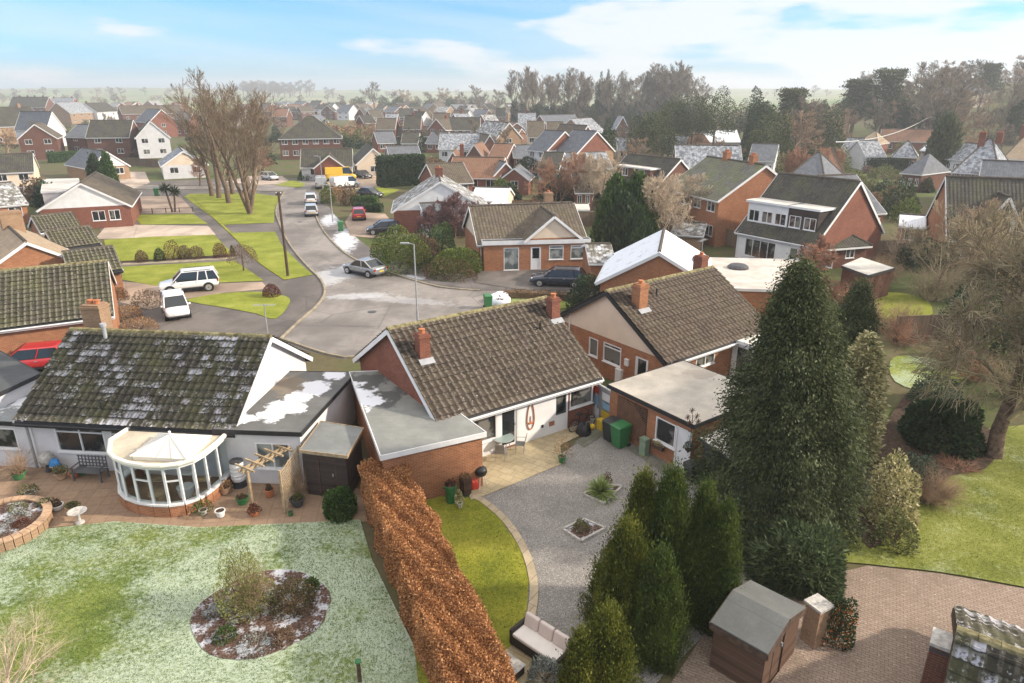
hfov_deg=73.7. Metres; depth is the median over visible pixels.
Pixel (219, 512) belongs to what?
plant pot
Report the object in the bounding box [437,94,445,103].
bare tree
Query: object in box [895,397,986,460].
rhododendron
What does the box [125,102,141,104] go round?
house
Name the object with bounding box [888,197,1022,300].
bare tree
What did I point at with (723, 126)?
pine tree
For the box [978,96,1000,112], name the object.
bare tree
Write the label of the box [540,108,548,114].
evergreen tree
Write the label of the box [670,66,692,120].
poplar tree
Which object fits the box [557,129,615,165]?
house
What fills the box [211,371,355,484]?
flat roof wing
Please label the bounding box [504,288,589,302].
brown hedge
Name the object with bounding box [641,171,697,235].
bare tree
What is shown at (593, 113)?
evergreen tree
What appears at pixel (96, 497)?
patio
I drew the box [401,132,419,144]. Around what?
house
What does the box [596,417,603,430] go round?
crate
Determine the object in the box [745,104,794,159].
evergreen tree
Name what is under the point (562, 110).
evergreen tree
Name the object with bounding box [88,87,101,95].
bare tree
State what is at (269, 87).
bare tree
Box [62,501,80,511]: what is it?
plant pot
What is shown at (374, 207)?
clipped hedge
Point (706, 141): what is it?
house
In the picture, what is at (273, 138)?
garden bush
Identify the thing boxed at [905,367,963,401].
frosted shrub
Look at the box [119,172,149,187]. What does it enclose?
driveway
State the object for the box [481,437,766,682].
gravel yard
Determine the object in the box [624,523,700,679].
leylandii
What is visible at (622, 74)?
poplar tree
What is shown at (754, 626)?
timber shed
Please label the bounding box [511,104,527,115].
bare tree
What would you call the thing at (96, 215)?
window
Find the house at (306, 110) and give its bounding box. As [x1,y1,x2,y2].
[297,105,313,119]
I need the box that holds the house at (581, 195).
[570,171,593,210]
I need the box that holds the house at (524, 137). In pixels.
[519,133,526,143]
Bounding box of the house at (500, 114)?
[495,108,505,121]
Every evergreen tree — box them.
[349,96,362,104]
[377,95,388,105]
[387,100,396,106]
[393,95,404,104]
[444,96,454,105]
[447,98,456,105]
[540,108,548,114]
[557,104,566,113]
[585,105,599,123]
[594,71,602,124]
[600,118,617,158]
[602,69,613,112]
[624,111,659,152]
[634,106,678,156]
[679,99,694,122]
[740,85,778,147]
[742,122,779,161]
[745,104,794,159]
[801,103,846,150]
[883,99,897,127]
[889,96,912,128]
[950,66,964,85]
[1000,100,1023,145]
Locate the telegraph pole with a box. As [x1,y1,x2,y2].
[275,192,288,275]
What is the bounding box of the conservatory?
[106,426,232,517]
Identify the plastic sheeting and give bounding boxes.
[491,291,510,304]
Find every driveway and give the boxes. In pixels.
[97,225,215,238]
[117,282,264,309]
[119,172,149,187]
[140,196,194,213]
[227,176,288,184]
[318,177,379,189]
[345,213,419,238]
[473,269,587,289]
[671,566,1023,682]
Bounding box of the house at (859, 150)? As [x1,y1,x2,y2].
[845,140,886,169]
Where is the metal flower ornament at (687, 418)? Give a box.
[686,408,700,442]
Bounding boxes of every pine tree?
[658,92,691,156]
[670,89,715,143]
[697,85,736,143]
[730,98,757,136]
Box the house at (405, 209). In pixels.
[390,166,486,233]
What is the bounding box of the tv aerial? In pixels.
[253,304,273,333]
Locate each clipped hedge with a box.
[349,194,379,205]
[352,202,383,211]
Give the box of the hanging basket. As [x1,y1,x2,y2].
[682,435,692,451]
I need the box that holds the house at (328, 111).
[320,105,336,119]
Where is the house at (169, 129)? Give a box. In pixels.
[134,109,178,136]
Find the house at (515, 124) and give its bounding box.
[509,121,523,129]
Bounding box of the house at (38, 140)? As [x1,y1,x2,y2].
[16,122,64,158]
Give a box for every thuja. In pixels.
[84,150,99,177]
[98,150,119,181]
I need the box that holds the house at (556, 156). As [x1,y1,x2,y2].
[539,151,565,182]
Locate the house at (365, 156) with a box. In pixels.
[353,143,380,176]
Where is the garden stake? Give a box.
[355,658,361,681]
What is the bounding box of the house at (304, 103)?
[294,101,308,105]
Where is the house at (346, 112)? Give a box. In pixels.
[336,105,357,119]
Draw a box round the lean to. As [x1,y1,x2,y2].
[829,234,872,268]
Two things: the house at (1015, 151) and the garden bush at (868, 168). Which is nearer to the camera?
the house at (1015, 151)
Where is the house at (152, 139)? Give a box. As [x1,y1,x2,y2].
[134,119,171,158]
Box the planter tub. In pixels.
[443,478,456,503]
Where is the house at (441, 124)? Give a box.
[427,115,451,135]
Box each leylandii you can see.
[552,617,607,682]
[567,585,643,682]
[576,500,653,662]
[589,171,629,241]
[595,190,653,252]
[610,454,659,547]
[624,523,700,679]
[626,162,660,235]
[642,453,708,643]
[682,470,724,634]
[689,487,751,636]
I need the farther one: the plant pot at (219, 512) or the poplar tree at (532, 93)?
the poplar tree at (532, 93)
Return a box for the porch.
[729,334,759,377]
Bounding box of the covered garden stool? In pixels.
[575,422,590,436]
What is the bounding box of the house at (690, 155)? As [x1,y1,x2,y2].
[672,144,741,168]
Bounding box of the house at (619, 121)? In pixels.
[612,115,628,142]
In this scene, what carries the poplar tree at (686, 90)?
on the ground at (288, 169)
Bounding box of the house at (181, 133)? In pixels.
[174,109,199,135]
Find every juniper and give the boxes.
[738,508,813,591]
[743,515,850,601]
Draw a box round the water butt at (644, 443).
[639,435,650,455]
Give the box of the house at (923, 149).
[920,145,926,158]
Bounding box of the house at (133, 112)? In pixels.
[117,103,182,120]
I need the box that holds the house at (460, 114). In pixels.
[452,110,469,116]
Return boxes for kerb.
[19,188,283,191]
[123,183,289,185]
[190,194,287,279]
[275,191,325,337]
[280,337,353,357]
[315,215,479,290]
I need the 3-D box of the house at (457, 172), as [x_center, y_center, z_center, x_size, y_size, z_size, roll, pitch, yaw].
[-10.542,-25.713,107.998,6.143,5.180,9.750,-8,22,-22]
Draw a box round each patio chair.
[495,445,505,461]
[515,434,526,453]
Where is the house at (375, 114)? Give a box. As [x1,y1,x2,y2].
[365,110,383,119]
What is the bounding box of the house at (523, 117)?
[518,110,535,124]
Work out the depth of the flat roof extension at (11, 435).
29.71 m
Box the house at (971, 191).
[922,175,1023,268]
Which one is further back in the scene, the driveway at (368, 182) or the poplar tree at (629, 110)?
the poplar tree at (629, 110)
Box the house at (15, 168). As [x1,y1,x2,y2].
[0,152,39,185]
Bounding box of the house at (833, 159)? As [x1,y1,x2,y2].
[825,147,844,173]
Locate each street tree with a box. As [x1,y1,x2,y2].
[157,67,265,202]
[172,105,213,195]
[173,88,248,197]
[188,83,283,213]
[191,74,240,193]
[206,88,281,199]
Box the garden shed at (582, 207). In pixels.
[575,202,589,211]
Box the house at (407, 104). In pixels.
[396,101,411,107]
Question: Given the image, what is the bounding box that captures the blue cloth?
[49,458,60,466]
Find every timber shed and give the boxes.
[299,421,363,495]
[709,580,806,682]
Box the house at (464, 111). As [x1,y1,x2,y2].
[451,108,473,116]
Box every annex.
[418,201,470,236]
[710,257,799,313]
[896,213,925,242]
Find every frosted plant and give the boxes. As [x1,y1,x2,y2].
[199,603,222,620]
[236,629,274,659]
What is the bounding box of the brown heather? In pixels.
[268,576,315,620]
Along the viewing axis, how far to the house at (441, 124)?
210.50 m
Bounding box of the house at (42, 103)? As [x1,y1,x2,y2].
[9,95,53,110]
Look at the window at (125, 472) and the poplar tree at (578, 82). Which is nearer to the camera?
the window at (125, 472)
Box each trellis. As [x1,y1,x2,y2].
[278,446,301,513]
[616,395,647,441]
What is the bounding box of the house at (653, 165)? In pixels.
[605,153,688,196]
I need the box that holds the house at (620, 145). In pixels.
[614,137,636,160]
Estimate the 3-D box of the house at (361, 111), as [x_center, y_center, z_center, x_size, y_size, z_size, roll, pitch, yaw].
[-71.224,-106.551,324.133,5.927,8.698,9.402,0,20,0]
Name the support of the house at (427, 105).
on the ground at (288, 169)
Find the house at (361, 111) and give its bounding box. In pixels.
[354,107,365,120]
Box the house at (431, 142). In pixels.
[425,131,449,152]
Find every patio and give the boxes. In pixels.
[0,465,366,527]
[470,418,596,495]
[506,645,557,682]
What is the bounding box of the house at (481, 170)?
[451,156,534,194]
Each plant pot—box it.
[9,468,26,479]
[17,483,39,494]
[36,497,52,507]
[50,497,63,510]
[52,464,67,479]
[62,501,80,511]
[68,471,78,477]
[190,499,213,515]
[214,507,224,517]
[219,479,232,494]
[235,493,248,504]
[246,502,261,516]
[264,483,273,497]
[287,510,293,515]
[289,492,304,507]
[454,489,464,507]
[553,436,572,462]
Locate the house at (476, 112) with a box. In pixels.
[472,109,491,116]
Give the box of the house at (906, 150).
[891,140,918,166]
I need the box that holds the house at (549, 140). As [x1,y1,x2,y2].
[526,129,569,176]
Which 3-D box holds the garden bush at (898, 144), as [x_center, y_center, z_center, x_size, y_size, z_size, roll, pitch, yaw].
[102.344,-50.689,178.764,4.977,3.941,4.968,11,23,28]
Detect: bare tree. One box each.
[0,127,18,152]
[27,88,37,96]
[35,86,45,95]
[64,122,71,133]
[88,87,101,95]
[102,113,114,119]
[105,87,114,95]
[110,93,118,102]
[189,157,210,185]
[231,80,246,96]
[243,82,255,95]
[248,145,274,170]
[252,80,265,92]
[265,84,274,97]
[270,81,279,97]
[274,116,286,131]
[275,86,283,97]
[277,82,287,97]
[284,82,295,97]
[292,111,300,121]
[294,80,305,95]
[303,85,314,94]
[304,80,314,95]
[359,122,375,143]
[360,81,379,109]
[389,91,402,99]
[397,89,417,102]
[413,96,425,104]
[415,203,448,234]
[423,92,439,102]
[435,192,469,237]
[436,87,457,102]
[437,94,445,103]
[450,201,478,232]
[458,91,469,103]
[467,119,479,132]
[469,84,488,102]
[472,98,483,108]
[487,100,500,108]
[491,125,513,143]
[492,89,505,106]
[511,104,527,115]
[514,102,525,115]
[524,156,584,201]
[533,157,557,181]
[559,99,575,114]
[561,151,589,179]
[563,152,590,174]
[568,153,611,199]
[570,101,589,117]
[586,159,626,197]
[597,112,608,128]
[610,97,623,118]
[613,120,634,141]
[620,137,650,156]
[631,140,660,155]
[636,101,652,126]
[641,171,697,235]
[664,172,712,220]
[681,131,704,143]
[713,136,724,143]
[729,120,745,136]
[777,109,825,154]
[778,114,802,146]
[782,149,797,172]
[788,145,811,172]
[789,95,828,148]
[791,146,809,169]
[794,233,839,286]
[802,151,815,161]
[811,85,819,95]
[814,98,825,108]
[824,115,850,146]
[835,146,845,167]
[837,108,865,138]
[847,100,867,134]
[862,96,892,130]
[864,117,878,129]
[887,100,917,127]
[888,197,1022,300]
[892,203,1023,458]
[920,115,934,128]
[942,60,975,89]
[946,196,1013,270]
[953,106,974,136]
[957,96,988,134]
[959,61,983,80]
[959,90,979,112]
[961,130,980,142]
[965,58,1005,81]
[965,78,989,97]
[967,111,1006,137]
[973,80,1004,116]
[977,60,1017,81]
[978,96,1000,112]
[982,108,1000,132]
[986,200,1023,280]
[994,119,1015,150]
[997,105,1010,124]
[998,55,1023,90]
[1013,62,1023,71]
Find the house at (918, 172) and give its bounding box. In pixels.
[899,154,950,191]
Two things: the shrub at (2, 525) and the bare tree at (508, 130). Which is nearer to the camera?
the shrub at (2, 525)
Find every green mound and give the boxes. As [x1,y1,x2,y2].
[212,623,238,646]
[302,576,319,592]
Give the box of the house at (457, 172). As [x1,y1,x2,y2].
[418,161,473,191]
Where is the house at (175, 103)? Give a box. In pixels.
[170,101,188,110]
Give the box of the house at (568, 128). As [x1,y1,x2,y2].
[556,123,590,133]
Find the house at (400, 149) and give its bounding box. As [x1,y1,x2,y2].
[384,145,420,154]
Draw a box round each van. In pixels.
[314,175,327,188]
[325,166,355,178]
[329,175,359,187]
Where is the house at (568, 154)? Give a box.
[561,151,581,170]
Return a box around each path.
[121,257,234,264]
[469,495,537,614]
[574,426,725,503]
[576,429,602,446]
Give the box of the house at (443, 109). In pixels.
[433,106,453,113]
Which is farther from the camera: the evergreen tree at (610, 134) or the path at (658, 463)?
the evergreen tree at (610, 134)
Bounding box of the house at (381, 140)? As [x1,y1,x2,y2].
[371,131,396,152]
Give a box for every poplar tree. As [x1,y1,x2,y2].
[502,70,521,121]
[517,74,535,111]
[518,68,537,110]
[519,65,547,118]
[534,80,550,111]
[543,73,565,114]
[544,75,560,111]
[545,76,560,113]
[557,72,578,113]
[560,67,581,116]
[572,72,586,117]
[576,71,598,116]
[576,78,594,117]
[596,74,618,128]
[599,81,613,127]
[612,70,628,99]
[613,75,633,120]
[617,78,643,128]
[624,74,644,125]
[637,62,670,123]
[637,71,651,126]
[638,67,664,120]
[645,79,663,125]
[652,68,692,117]
[655,70,673,101]
[659,60,694,118]
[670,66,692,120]
[678,71,698,124]
[689,76,707,124]
[694,82,711,115]
[858,72,876,92]
[860,71,878,110]
[890,76,934,128]
[901,61,968,128]
[909,78,955,128]
[915,67,983,128]
[916,75,936,120]
[917,60,939,106]
[948,86,970,114]
[994,82,1023,142]
[1005,71,1023,103]
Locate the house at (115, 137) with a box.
[85,119,138,157]
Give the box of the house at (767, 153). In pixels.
[748,143,778,170]
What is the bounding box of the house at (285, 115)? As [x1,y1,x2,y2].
[272,108,292,126]
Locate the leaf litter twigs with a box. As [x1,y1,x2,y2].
[932,451,985,477]
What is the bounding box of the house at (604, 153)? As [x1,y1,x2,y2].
[584,151,611,169]
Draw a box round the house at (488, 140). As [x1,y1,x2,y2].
[476,132,494,151]
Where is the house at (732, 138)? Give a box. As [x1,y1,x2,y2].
[702,129,740,144]
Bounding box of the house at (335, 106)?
[325,102,338,109]
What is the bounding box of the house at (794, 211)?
[734,172,884,269]
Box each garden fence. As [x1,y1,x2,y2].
[119,158,159,167]
[442,222,464,236]
[512,199,542,202]
[578,211,595,226]
[657,219,736,247]
[875,239,899,256]
[892,314,964,342]
[895,240,937,261]
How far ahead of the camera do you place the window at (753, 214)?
66.73 m
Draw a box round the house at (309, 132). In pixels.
[278,116,342,159]
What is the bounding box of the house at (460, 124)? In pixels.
[449,117,480,132]
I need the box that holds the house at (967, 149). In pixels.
[945,142,977,173]
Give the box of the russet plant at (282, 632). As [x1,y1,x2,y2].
[270,625,297,649]
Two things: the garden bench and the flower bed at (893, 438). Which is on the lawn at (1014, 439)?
the flower bed at (893, 438)
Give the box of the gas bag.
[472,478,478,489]
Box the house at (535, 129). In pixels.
[526,120,544,143]
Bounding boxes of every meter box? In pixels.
[614,368,622,380]
[624,358,628,366]
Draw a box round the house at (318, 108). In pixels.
[314,103,328,114]
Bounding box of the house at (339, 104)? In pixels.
[335,102,347,106]
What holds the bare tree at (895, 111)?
on the ground at (288, 169)
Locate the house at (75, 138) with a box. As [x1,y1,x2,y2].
[64,124,88,150]
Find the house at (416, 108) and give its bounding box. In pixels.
[411,106,427,110]
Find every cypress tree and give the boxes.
[678,245,889,565]
[831,273,891,372]
[923,105,966,166]
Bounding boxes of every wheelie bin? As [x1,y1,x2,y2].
[153,187,159,195]
[337,221,343,230]
[483,293,492,306]
[602,415,620,441]
[610,419,631,448]
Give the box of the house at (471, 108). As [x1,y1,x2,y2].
[465,106,477,112]
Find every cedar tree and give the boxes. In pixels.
[773,86,815,144]
[827,77,878,136]
[853,67,913,132]
[974,62,1010,91]
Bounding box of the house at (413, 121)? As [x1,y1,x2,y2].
[403,112,423,134]
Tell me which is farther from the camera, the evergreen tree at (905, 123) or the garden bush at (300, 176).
the evergreen tree at (905, 123)
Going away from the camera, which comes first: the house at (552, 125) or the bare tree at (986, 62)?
the house at (552, 125)
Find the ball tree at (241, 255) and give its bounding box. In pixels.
[226,244,257,270]
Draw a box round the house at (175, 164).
[158,146,208,178]
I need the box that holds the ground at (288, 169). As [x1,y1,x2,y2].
[0,83,1023,682]
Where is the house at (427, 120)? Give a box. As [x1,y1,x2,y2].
[411,109,431,125]
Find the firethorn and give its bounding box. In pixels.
[821,595,859,651]
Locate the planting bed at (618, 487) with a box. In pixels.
[582,484,622,504]
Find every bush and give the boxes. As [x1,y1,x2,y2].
[19,177,47,200]
[29,179,51,207]
[115,287,129,300]
[118,304,142,322]
[119,316,159,329]
[128,149,138,157]
[130,289,160,309]
[134,249,148,262]
[153,248,165,261]
[162,239,180,259]
[177,245,191,258]
[188,246,204,259]
[212,243,227,258]
[259,150,276,164]
[262,283,280,297]
[267,132,278,142]
[297,171,311,180]
[319,183,335,202]
[320,118,331,124]
[321,484,358,524]
[328,186,346,200]
[337,130,358,145]
[338,120,368,138]
[339,183,358,205]
[341,136,356,149]
[350,126,371,144]
[355,139,364,148]
[369,224,432,275]
[397,127,426,142]
[405,233,439,267]
[410,228,437,254]
[418,135,426,151]
[422,257,477,282]
[426,156,443,162]
[427,221,456,254]
[427,247,483,281]
[492,177,511,186]
[498,179,522,199]
[515,155,536,175]
[532,194,543,201]
[542,164,562,182]
[565,273,599,308]
[592,182,599,198]
[593,192,603,205]
[775,153,788,173]
[835,145,852,172]
[852,169,868,184]
[862,165,872,173]
[865,177,878,190]
[867,163,901,179]
[871,179,891,192]
[872,191,884,205]
[875,179,907,201]
[881,177,921,219]
[881,184,918,210]
[889,197,921,222]
[892,141,904,153]
[916,182,931,192]
[917,177,936,192]
[963,316,1013,345]
[975,309,1023,369]
[977,131,995,139]
[1003,136,1018,144]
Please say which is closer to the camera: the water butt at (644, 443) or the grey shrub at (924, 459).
the grey shrub at (924, 459)
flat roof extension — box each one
[0,395,37,466]
[41,178,79,203]
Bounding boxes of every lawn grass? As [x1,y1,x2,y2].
[442,497,527,643]
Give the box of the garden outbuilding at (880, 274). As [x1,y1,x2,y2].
[839,257,894,298]
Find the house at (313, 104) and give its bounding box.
[309,100,323,110]
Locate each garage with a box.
[27,211,80,235]
[43,225,101,249]
[61,245,125,298]
[349,370,486,499]
[490,198,508,203]
[607,360,747,468]
[943,604,1023,682]
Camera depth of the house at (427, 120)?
257.92 m
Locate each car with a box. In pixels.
[10,340,60,369]
[158,265,219,290]
[160,288,191,320]
[260,171,278,180]
[303,192,316,203]
[303,203,318,216]
[343,257,387,277]
[350,207,365,220]
[353,170,372,178]
[355,187,383,196]
[366,219,400,234]
[530,265,585,287]
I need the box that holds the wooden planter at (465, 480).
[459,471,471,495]
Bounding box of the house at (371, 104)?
[367,102,377,108]
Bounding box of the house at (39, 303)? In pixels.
[0,259,119,354]
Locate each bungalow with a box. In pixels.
[12,299,312,470]
[352,293,603,456]
[462,190,590,270]
[560,252,762,381]
[581,228,711,291]
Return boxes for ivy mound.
[898,237,964,273]
[938,280,1011,340]
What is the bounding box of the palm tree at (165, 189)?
[156,181,180,211]
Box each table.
[492,433,513,454]
[502,650,525,680]
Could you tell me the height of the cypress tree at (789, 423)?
10.966 m
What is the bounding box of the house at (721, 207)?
[663,149,776,246]
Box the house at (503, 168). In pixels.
[493,159,511,176]
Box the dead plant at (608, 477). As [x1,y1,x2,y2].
[603,469,612,483]
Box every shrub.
[0,440,37,478]
[0,524,9,534]
[0,587,74,682]
[4,508,32,523]
[7,501,28,514]
[11,517,31,528]
[204,539,275,620]
[211,541,276,624]
[525,653,563,682]
[568,407,594,431]
[573,517,589,532]
[747,245,771,258]
[825,275,850,299]
[825,283,876,304]
[866,248,907,282]
[874,298,897,331]
[877,315,929,346]
[879,297,934,326]
[881,233,925,262]
[885,451,939,503]
[894,458,969,517]
[896,255,969,304]
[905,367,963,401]
[921,251,1010,300]
[923,329,998,367]
[942,352,1012,384]
[963,344,1023,403]
[975,246,1023,300]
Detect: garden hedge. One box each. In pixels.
[46,150,78,162]
[746,147,844,166]
[861,157,912,170]
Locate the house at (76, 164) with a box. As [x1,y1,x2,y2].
[64,147,130,179]
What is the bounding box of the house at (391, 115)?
[385,113,399,125]
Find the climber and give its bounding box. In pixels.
[276,458,307,496]
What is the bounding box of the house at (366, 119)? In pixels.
[355,115,375,128]
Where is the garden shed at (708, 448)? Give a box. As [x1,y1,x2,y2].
[699,427,741,505]
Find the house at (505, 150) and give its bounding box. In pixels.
[488,143,515,167]
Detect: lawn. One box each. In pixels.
[0,519,417,682]
[104,235,229,260]
[122,261,263,285]
[137,214,207,224]
[184,193,277,224]
[187,292,289,317]
[233,232,312,278]
[276,180,304,187]
[353,187,397,196]
[414,496,528,682]
[510,298,574,307]
[832,425,1023,586]
[874,292,932,318]
[889,355,963,389]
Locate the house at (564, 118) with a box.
[536,114,576,128]
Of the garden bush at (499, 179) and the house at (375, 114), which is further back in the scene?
the house at (375, 114)
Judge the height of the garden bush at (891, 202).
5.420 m
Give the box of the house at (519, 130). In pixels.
[515,128,524,132]
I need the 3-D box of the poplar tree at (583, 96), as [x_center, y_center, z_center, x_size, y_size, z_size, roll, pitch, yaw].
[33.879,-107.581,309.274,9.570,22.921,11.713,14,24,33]
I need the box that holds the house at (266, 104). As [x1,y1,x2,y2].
[259,102,273,115]
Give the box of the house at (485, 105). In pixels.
[481,103,494,113]
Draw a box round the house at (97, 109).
[83,101,118,119]
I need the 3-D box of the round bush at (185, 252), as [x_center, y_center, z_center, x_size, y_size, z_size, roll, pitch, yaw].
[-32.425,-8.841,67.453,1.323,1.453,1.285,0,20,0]
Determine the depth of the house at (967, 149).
136.45 m
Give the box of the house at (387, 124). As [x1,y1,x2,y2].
[375,118,398,141]
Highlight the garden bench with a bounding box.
[70,454,109,482]
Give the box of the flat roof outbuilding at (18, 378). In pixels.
[0,350,40,407]
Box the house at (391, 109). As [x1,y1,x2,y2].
[383,106,401,117]
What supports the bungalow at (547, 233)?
on the ground at (288, 169)
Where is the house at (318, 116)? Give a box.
[312,111,328,123]
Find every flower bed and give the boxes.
[122,254,231,262]
[190,569,330,658]
[858,394,993,547]
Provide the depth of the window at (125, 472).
26.47 m
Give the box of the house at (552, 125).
[546,121,563,129]
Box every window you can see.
[0,174,7,181]
[0,428,20,450]
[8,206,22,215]
[18,173,28,180]
[24,139,32,144]
[44,139,51,143]
[54,429,107,455]
[91,210,106,221]
[108,210,121,220]
[112,460,124,493]
[115,138,121,142]
[116,167,124,173]
[117,149,124,153]
[118,464,136,499]
[130,468,151,502]
[141,138,148,143]
[143,149,149,153]
[146,470,167,503]
[158,138,164,142]
[160,149,166,153]
[161,469,182,503]
[169,167,178,173]
[177,465,196,501]
[191,458,208,497]
[203,449,219,489]
[215,440,229,479]
[255,442,290,470]
[292,140,297,144]
[293,150,299,155]
[370,166,375,171]
[441,152,447,156]
[472,180,477,186]
[473,415,496,443]
[486,180,494,185]
[503,248,518,270]
[549,245,563,259]
[556,394,565,414]
[569,386,593,410]
[570,245,582,259]
[577,195,581,201]
[585,195,589,203]
[587,337,597,358]
[601,342,621,368]
[622,167,627,175]
[653,416,675,450]
[692,198,700,208]
[696,353,714,366]
[705,225,712,236]
[706,201,714,212]
[732,345,749,371]
[744,238,775,258]
[747,209,759,221]
[760,211,772,224]
[773,213,786,226]
[788,215,800,228]
[802,217,816,231]
[845,249,854,258]
[904,229,914,239]
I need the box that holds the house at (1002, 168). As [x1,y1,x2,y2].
[979,159,1023,176]
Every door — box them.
[316,457,337,495]
[500,408,517,446]
[531,247,540,269]
[635,356,647,374]
[673,426,691,468]
[705,447,720,482]
[768,631,786,682]
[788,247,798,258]
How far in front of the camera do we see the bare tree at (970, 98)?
226.67 m
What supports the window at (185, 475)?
in the conservatory
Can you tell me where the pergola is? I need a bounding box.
[235,444,300,507]
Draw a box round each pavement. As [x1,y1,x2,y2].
[22,178,586,359]
[306,190,513,288]
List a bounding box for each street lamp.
[322,184,333,221]
[400,242,418,320]
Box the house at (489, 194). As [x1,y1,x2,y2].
[474,186,514,203]
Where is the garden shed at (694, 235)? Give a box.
[671,221,707,250]
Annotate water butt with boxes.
[229,457,246,488]
[639,435,650,455]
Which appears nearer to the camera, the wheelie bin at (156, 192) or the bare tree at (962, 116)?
the wheelie bin at (156, 192)
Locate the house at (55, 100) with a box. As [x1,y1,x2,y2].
[51,96,75,103]
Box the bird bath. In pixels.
[67,506,86,524]
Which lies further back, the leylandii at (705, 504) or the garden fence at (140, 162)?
the garden fence at (140, 162)
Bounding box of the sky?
[0,0,1023,90]
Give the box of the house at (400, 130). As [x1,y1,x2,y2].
[397,126,403,142]
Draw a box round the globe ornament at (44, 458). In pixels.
[37,452,53,472]
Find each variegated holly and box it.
[838,327,892,468]
[863,447,922,532]
[867,505,921,555]
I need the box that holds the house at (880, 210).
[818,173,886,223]
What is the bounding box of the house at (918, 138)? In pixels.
[880,128,933,152]
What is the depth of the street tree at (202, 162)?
104.86 m
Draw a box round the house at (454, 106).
[450,104,463,109]
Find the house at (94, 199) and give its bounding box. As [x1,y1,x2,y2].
[36,171,141,228]
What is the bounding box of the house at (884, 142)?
[864,131,889,153]
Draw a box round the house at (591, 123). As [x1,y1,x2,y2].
[565,117,605,135]
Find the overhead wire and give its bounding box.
[836,118,926,142]
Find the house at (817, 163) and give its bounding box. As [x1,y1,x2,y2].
[792,152,843,174]
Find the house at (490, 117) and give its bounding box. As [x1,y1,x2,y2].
[479,114,498,124]
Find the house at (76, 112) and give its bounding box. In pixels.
[49,100,93,123]
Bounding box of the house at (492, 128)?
[476,120,522,143]
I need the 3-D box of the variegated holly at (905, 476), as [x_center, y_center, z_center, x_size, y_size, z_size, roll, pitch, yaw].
[14.507,5.486,25.822,2.147,3.107,1.973,0,20,0]
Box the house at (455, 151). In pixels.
[446,143,463,161]
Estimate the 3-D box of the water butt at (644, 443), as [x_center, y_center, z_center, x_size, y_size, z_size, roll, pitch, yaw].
[5.995,4.726,30.918,0.330,0.802,0.380,-14,24,-33]
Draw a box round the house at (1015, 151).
[1005,124,1023,160]
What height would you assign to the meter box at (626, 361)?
0.390 m
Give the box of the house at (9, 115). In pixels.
[0,103,33,144]
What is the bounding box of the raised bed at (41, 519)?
[0,495,52,552]
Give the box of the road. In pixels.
[17,180,592,355]
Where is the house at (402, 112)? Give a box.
[398,108,414,125]
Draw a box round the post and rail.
[140,207,192,212]
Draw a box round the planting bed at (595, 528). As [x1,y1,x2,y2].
[562,518,605,542]
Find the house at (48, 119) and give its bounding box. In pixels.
[14,111,66,145]
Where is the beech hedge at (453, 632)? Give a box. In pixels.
[357,457,517,682]
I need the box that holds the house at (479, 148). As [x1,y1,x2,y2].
[466,141,489,155]
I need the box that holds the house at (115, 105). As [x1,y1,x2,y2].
[110,103,124,109]
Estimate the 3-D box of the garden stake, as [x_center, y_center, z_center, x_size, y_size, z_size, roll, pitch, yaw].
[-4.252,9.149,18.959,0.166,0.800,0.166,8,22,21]
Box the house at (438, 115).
[432,113,450,122]
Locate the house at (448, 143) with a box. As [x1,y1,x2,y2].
[438,133,479,160]
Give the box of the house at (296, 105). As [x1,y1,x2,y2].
[288,104,303,108]
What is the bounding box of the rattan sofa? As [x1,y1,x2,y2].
[509,611,570,673]
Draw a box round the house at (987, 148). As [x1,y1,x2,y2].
[951,131,1007,175]
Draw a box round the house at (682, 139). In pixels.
[664,135,687,156]
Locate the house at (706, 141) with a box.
[685,134,710,143]
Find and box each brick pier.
[800,593,834,648]
[920,626,952,682]
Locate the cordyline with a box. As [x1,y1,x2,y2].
[583,473,618,504]
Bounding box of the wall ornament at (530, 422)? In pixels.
[527,404,534,429]
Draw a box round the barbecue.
[475,466,487,489]
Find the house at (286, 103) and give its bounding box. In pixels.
[276,102,288,105]
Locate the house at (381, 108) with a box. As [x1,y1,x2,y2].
[374,103,386,113]
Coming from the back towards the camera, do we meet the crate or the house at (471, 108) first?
the house at (471, 108)
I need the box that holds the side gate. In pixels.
[593,384,610,418]
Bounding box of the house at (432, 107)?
[428,102,444,113]
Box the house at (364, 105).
[355,103,369,109]
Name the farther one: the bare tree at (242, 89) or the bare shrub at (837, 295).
the bare tree at (242, 89)
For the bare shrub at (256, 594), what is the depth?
21.29 m
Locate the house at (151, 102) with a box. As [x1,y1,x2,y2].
[143,99,162,104]
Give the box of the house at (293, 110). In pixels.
[282,106,297,119]
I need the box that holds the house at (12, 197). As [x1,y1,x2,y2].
[0,181,28,223]
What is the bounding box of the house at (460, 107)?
[456,106,468,109]
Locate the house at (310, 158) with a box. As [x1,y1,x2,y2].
[300,148,353,180]
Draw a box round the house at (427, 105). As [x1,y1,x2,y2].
[424,102,432,108]
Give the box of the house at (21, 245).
[0,209,67,268]
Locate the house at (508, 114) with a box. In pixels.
[502,107,510,121]
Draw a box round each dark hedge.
[374,153,425,187]
[537,182,573,201]
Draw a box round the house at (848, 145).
[839,137,865,163]
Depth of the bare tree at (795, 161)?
106.78 m
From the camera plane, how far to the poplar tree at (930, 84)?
194.52 m
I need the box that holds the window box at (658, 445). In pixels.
[651,440,664,452]
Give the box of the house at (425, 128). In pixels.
[421,126,428,138]
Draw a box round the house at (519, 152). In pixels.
[512,144,530,167]
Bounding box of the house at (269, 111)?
[265,106,278,119]

